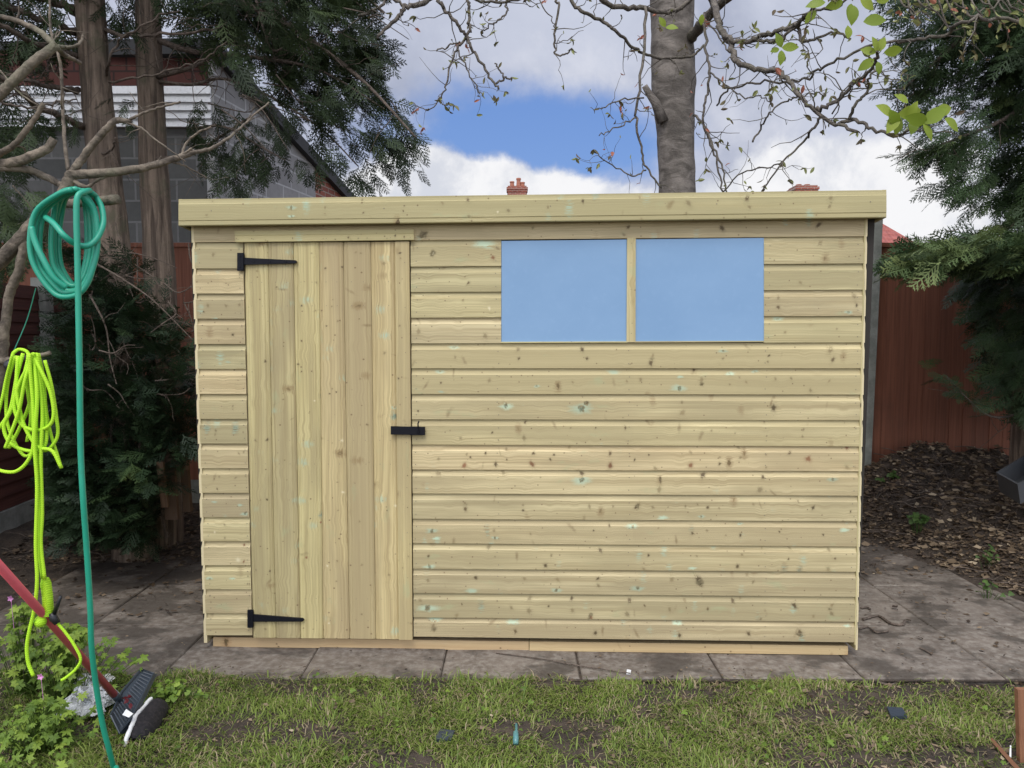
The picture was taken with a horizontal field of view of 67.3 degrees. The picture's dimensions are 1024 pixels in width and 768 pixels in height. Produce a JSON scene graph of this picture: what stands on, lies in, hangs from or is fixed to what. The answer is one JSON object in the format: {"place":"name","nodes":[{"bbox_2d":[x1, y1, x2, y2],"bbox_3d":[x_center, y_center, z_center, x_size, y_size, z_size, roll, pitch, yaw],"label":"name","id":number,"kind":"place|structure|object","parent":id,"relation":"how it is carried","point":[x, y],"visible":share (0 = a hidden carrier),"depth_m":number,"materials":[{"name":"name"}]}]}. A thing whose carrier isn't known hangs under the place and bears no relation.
{"place":"outdoors","nodes":[
{"label":"outdoors","id":0,"kind":"place"},
{"bbox_2d":[0,501,200,588],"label":"soil bed","id":1,"kind":"object","parent":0,"point":[13,539],"visible":0.06,"depth_m":5.18,"materials":[{"name":"brown soil"}]},
{"bbox_2d":[1,512,200,571],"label":"brushwood","id":2,"kind":"object","parent":1,"relation":"on","point":[92,551],"visible":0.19,"depth_m":5.06,"materials":[{"name":"brown wood"}]},
{"bbox_2d":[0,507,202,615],"bbox_3d":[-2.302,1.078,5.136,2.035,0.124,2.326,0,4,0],"label":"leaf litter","id":3,"kind":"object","parent":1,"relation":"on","point":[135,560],"visible":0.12,"depth_m":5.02,"materials":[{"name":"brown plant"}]},
{"bbox_2d":[25,216,197,562],"bbox_3d":[-2.359,0.072,4.778,1.178,2.100,1.790,-2,4,-31],"label":"evergreen bush","id":4,"kind":"object","parent":1,"relation":"on","point":[62,494],"visible":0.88,"depth_m":4.41,"materials":[{"name":"green plant"}]},
{"bbox_2d":[156,462,168,507],"bbox_3d":[-2.070,0.596,4.560,0.062,0.272,0.020,0,4,0],"label":"timber stake","id":5,"kind":"object","parent":4,"relation":"in","point":[164,500],"visible":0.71,"depth_m":4.55,"materials":[{"name":"brown wood"}]},
{"bbox_2d":[154,340,179,519],"bbox_3d":[-2.156,0.274,4.804,0.080,1.087,0.389,-2,4,-30],"label":"timber plank","id":6,"kind":"object","parent":4,"relation":"on","point":[172,511],"visible":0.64,"depth_m":4.73,"materials":[{"name":"brown wood"}]},
{"bbox_2d":[171,335,192,511],"bbox_3d":[-2.106,0.239,4.897,0.060,1.111,0.305,-3,5,-36],"label":"timber plank","id":7,"kind":"object","parent":4,"relation":"on","point":[187,497],"visible":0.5,"depth_m":4.84,"materials":[{"name":"brown wood"}]},
{"bbox_2d":[183,442,189,469],"bbox_3d":[-2.011,0.443,4.750,0.031,0.179,0.020,0,4,0],"label":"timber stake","id":8,"kind":"object","parent":4,"relation":"in","point":[187,467],"visible":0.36,"depth_m":4.75,"materials":[{"name":"brown wood"}]},
{"bbox_2d":[181,363,194,397],"bbox_3d":[-2.082,0.025,5.018,0.146,0.368,0.010,0,4,0],"label":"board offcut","id":9,"kind":"object","parent":4,"relation":"on","point":[191,379],"depth_m":5.01,"materials":[{"name":"brown wood"}]},
{"bbox_2d":[0,0,257,562],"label":"conifer tree","id":10,"kind":"object","parent":1,"relation":"on","point":[92,54],"visible":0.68,"depth_m":4.78,"materials":[{"name":"brown plant"}]},
{"bbox_2d":[93,0,432,548],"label":"conifer tree","id":11,"kind":"object","parent":1,"relation":"on","point":[287,41],"visible":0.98,"depth_m":4.76,"materials":[{"name":"green plant"}]},
{"bbox_2d":[0,38,355,242],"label":"block building","id":12,"kind":"structure","parent":0,"point":[52,163],"depth_m":8.36,"materials":[{"name":"grey concrete"}]},
{"bbox_2d":[0,542,1023,684],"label":"paving","id":13,"kind":"structure","parent":0,"point":[153,632],"depth_m":3.61,"materials":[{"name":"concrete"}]},
{"bbox_2d":[496,652,629,673],"bbox_3d":[0.221,1.246,3.443,0.625,0.006,0.015,1,4,20],"label":"twig","id":14,"kind":"object","parent":13,"relation":"on","point":[561,662],"visible":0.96,"depth_m":3.44,"materials":[{"name":"brown wood"}]},
{"bbox_2d":[858,626,888,632],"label":"twig","id":15,"kind":"object","parent":13,"relation":"on","point":[873,630],"visible":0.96,"depth_m":3.81,"materials":[{"name":"wood"}]},
{"bbox_2d":[862,615,905,625],"bbox_3d":[1.912,1.212,3.957,0.202,0.014,0.106,2,4,28],"label":"twig","id":16,"kind":"object","parent":13,"relation":"on","point":[884,619],"visible":1,"depth_m":3.95,"materials":[{"name":"wood"}]},
{"bbox_2d":[976,579,1013,598],"bbox_3d":[2.677,1.147,4.289,0.200,0.102,0.102,0,4,0],"label":"green weed","id":17,"kind":"object","parent":13,"relation":"on","point":[986,587],"visible":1,"depth_m":4.29,"materials":[{"name":"green plant"}]},
{"bbox_2d":[0,662,1023,767],"bbox_3d":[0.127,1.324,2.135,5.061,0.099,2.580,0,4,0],"label":"grass","id":18,"kind":"structure","parent":0,"point":[279,761],"depth_m":2.89,"materials":[{"name":"green plant"}]},
{"bbox_2d":[0,596,57,698],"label":"wild geranium","id":19,"kind":"object","parent":18,"relation":"on","point":[14,615],"visible":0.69,"depth_m":3.11,"materials":[{"name":"green plant"}]},
{"bbox_2d":[0,750,80,767],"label":"wild geranium","id":20,"kind":"object","parent":18,"relation":"on","point":[3,764],"visible":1,"depth_m":2.50,"materials":[{"name":"green plant"}]},
{"bbox_2d":[0,696,99,766],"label":"wild geranium","id":21,"kind":"object","parent":18,"relation":"on","point":[44,725],"visible":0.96,"depth_m":2.69,"materials":[{"name":"green plant"}]},
{"bbox_2d":[1,622,148,710],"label":"wild geranium","id":22,"kind":"object","parent":18,"relation":"on","point":[62,663],"visible":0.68,"depth_m":3.03,"materials":[{"name":"green plant"}]},
{"bbox_2d":[0,559,156,733],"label":"broom","id":23,"kind":"object","parent":18,"relation":"on","point":[137,687],"visible":0.97,"depth_m":2.79,"materials":[{"name":"red plastic"}]},
{"bbox_2d":[122,695,132,708],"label":"red petals","id":24,"kind":"object","parent":23,"relation":"attached to","point":[130,705],"visible":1,"depth_m":2.82,"materials":[{"name":"red plant"}]},
{"bbox_2d":[56,684,119,717],"bbox_3d":[-1.637,1.195,2.965,0.210,0.092,0.197,0,4,0],"label":"plastic bag","id":25,"kind":"object","parent":18,"relation":"on","point":[84,706],"visible":0.65,"depth_m":2.92,"materials":[{"name":"white plastic"}]},
{"bbox_2d":[73,671,114,685],"bbox_3d":[-1.695,1.184,3.109,0.154,0.040,0.114,0,4,0],"label":"foam wrapper","id":26,"kind":"object","parent":18,"relation":"on","point":[110,677],"visible":0.32,"depth_m":3.09,"materials":[{"name":"white plastic"}]},
{"bbox_2d":[0,0,268,397],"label":"bare branches","id":27,"kind":"object","parent":18,"relation":"on","point":[13,246],"visible":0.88,"depth_m":2.40,"materials":[{"name":"brown wood"}]},
{"bbox_2d":[14,288,35,349],"bbox_3d":[-1.573,-0.205,2.483,0.074,0.211,0.017,-2,4,-25],"label":"cord","id":28,"kind":"object","parent":27,"relation":"hanging from","point":[26,319],"visible":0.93,"depth_m":2.49,"materials":[{"name":"green plastic"}]},
{"bbox_2d":[0,348,81,681],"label":"expandable hose","id":29,"kind":"object","parent":27,"relation":"hanging from","point":[33,377],"visible":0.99,"depth_m":2.34,"materials":[{"name":"fabric"}]},
{"bbox_2d":[27,186,118,767],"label":"garden hose","id":30,"kind":"object","parent":27,"relation":"hanging from","point":[55,279],"visible":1,"depth_m":2.30,"materials":[{"name":"green rubber"}]},
{"bbox_2d":[124,697,168,746],"bbox_3d":[-1.356,1.265,2.858,0.102,0.101,0.269,0,4,0],"label":"trainer shoe","id":31,"kind":"object","parent":18,"relation":"on","point":[149,715],"visible":0.97,"depth_m":2.83,"materials":[{"name":"black fabric"}]},
{"bbox_2d":[144,679,207,713],"bbox_3d":[-1.351,1.234,3.076,0.222,0.092,0.167,2,4,27],"label":"oxalis weed","id":32,"kind":"object","parent":18,"relation":"on","point":[171,691],"visible":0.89,"depth_m":3.06,"materials":[{"name":"green plant"}]},
{"bbox_2d":[434,729,454,742],"bbox_3d":[-0.245,1.280,2.796,0.060,0.018,0.062,1,4,10],"label":"slate piece","id":33,"kind":"object","parent":18,"relation":"on","point":[439,735],"visible":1,"depth_m":2.79,"materials":[{"name":"grey stone"}]},
{"bbox_2d":[11,672,1006,767],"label":"lawn weeds","id":34,"kind":"object","parent":18,"relation":"on","point":[831,741],"visible":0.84,"depth_m":2.85,"materials":[{"name":"green plant"}]},
{"bbox_2d":[2,671,1023,767],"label":"dry clippings","id":35,"kind":"object","parent":18,"relation":"on","point":[822,754],"visible":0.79,"depth_m":2.89,"materials":[{"name":"brown plant"}]},
{"bbox_2d":[513,723,518,745],"bbox_3d":[0.014,1.262,2.768,0.022,0.050,0.077,0,4,0],"label":"bottle","id":36,"kind":"object","parent":18,"relation":"on","point":[515,737],"visible":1,"depth_m":2.75,"materials":[{"name":"teal glass"}]},
{"bbox_2d":[878,681,896,685],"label":"twig","id":37,"kind":"object","parent":18,"relation":"on","point":[883,683],"visible":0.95,"depth_m":3.23,"materials":[{"name":"brown wood"}]},
{"bbox_2d":[887,706,906,718],"bbox_3d":[1.483,1.269,2.966,0.060,0.018,0.062,1,4,10],"label":"slate piece","id":38,"kind":"object","parent":18,"relation":"on","point":[897,712],"visible":1,"depth_m":2.96,"materials":[{"name":"grey stone"}]},
{"bbox_2d":[991,738,1019,767],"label":"timber offcut","id":39,"kind":"object","parent":18,"relation":"on","point":[1007,756],"visible":1,"depth_m":2.65,"materials":[{"name":"brown wood"}]},
{"bbox_2d":[1014,687,1023,762],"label":"timber board","id":40,"kind":"object","parent":18,"relation":"on","point":[1019,707],"visible":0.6,"depth_m":2.64,"materials":[{"name":"brown wood"}]},
{"bbox_2d":[0,0,1023,242],"label":"sky","id":41,"kind":"structure","parent":0,"point":[533,133],"materials":[{"name":"blue"}]},
{"bbox_2d":[506,178,527,194],"bbox_3d":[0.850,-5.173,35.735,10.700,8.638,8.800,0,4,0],"label":"chimney","id":42,"kind":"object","parent":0,"point":[520,188],"depth_m":35.08,"materials":[{"name":"red brick"}]},
{"bbox_2d":[40,550,1022,677],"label":"paving crumbs","id":43,"kind":"object","parent":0,"point":[576,652],"visible":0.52,"depth_m":3.46,"materials":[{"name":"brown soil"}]},
{"bbox_2d":[787,184,911,242],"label":"hipped house","id":44,"kind":"structure","parent":0,"point":[889,235],"depth_m":25.63,"materials":[{"name":"red tile"}]},
{"bbox_2d":[862,444,1023,601],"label":"soil mound","id":45,"kind":"object","parent":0,"point":[913,552],"visible":0.21,"depth_m":5.43,"materials":[{"name":"brown soil"}]},
{"bbox_2d":[875,470,899,483],"bbox_3d":[2.946,0.877,5.972,0.246,0.416,0.089,2,4,25],"label":"green weed","id":46,"kind":"object","parent":45,"relation":"on","point":[892,474],"visible":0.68,"depth_m":5.96,"materials":[{"name":"green plant"}]},
{"bbox_2d":[906,512,930,534],"bbox_3d":[2.840,1.010,5.384,0.161,0.230,0.134,2,4,29],"label":"green weed","id":47,"kind":"object","parent":45,"relation":"on","point":[924,519],"visible":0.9,"depth_m":5.37,"materials":[{"name":"green plant"}]},
{"bbox_2d":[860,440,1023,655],"bbox_3d":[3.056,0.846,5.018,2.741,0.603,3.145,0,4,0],"label":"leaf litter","id":48,"kind":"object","parent":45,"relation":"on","point":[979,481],"visible":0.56,"depth_m":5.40,"materials":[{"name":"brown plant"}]},
{"bbox_2d":[861,444,1023,585],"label":"brushwood","id":49,"kind":"object","parent":45,"relation":"on","point":[997,457],"visible":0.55,"depth_m":5.51,"materials":[{"name":"brown wood"}]},
{"bbox_2d":[869,0,1023,463],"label":"conifer tree","id":50,"kind":"object","parent":45,"relation":"on","point":[988,266],"visible":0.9,"depth_m":4.64,"materials":[{"name":"green plant"}]},
{"bbox_2d":[975,544,999,569],"bbox_3d":[2.892,1.076,4.658,0.146,0.195,0.110,-3,5,-35],"label":"green weed","id":51,"kind":"object","parent":45,"relation":"on","point":[989,558],"visible":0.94,"depth_m":4.66,"materials":[{"name":"green plant"}]},
{"bbox_2d":[996,456,1023,503],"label":"plastic trough","id":52,"kind":"object","parent":45,"relation":"on","point":[1010,478],"visible":1,"depth_m":4.91,"materials":[{"name":"grey plastic"}]},
{"label":"ground","id":53,"kind":"structure","parent":0,"visible":0},
{"bbox_2d":[0,278,84,532],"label":"lapped fence","id":54,"kind":"object","parent":53,"relation":"on","point":[17,499],"visible":0.11,"depth_m":5.63,"materials":[{"name":"wood"}]},
{"bbox_2d":[0,219,1015,502],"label":"wooden fence","id":55,"kind":"object","parent":53,"relation":"on","point":[910,329],"visible":0.04,"depth_m":6.55,"materials":[{"name":"wood"}]},
{"bbox_2d":[178,190,886,654],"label":"garden shed","id":56,"kind":"structure","parent":53,"relation":"on","point":[588,422],"depth_m":3.49,"materials":[{"name":"beige wood"}]},
{"bbox_2d":[237,241,424,639],"bbox_3d":[-0.819,0.274,3.515,0.846,1.830,0.043,0,4,2],"label":"door","id":57,"kind":"structure","parent":56,"relation":"in","point":[328,324],"depth_m":3.52,"materials":[{"name":"beige wood"}]},
{"bbox_2d":[501,239,626,342],"bbox_3d":[0.234,-0.414,3.448,0.566,0.461,0.012,0,4,2],"label":"window","id":58,"kind":"structure","parent":56,"relation":"in","point":[553,291],"depth_m":3.45,"materials":[{"name":"blue glass"}]},
{"bbox_2d":[635,238,763,342],"bbox_3d":[0.838,-0.417,3.429,0.575,0.463,0.012,0,4,2],"label":"window","id":59,"kind":"structure","parent":56,"relation":"in","point":[709,289],"depth_m":3.43,"materials":[{"name":"blue glass"}]},
{"bbox_2d":[337,0,1023,192],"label":"budding tree","id":60,"kind":"object","parent":53,"relation":"on","point":[670,93],"visible":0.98,"depth_m":4.38,"materials":[{"name":"grey plant"}]}
]}

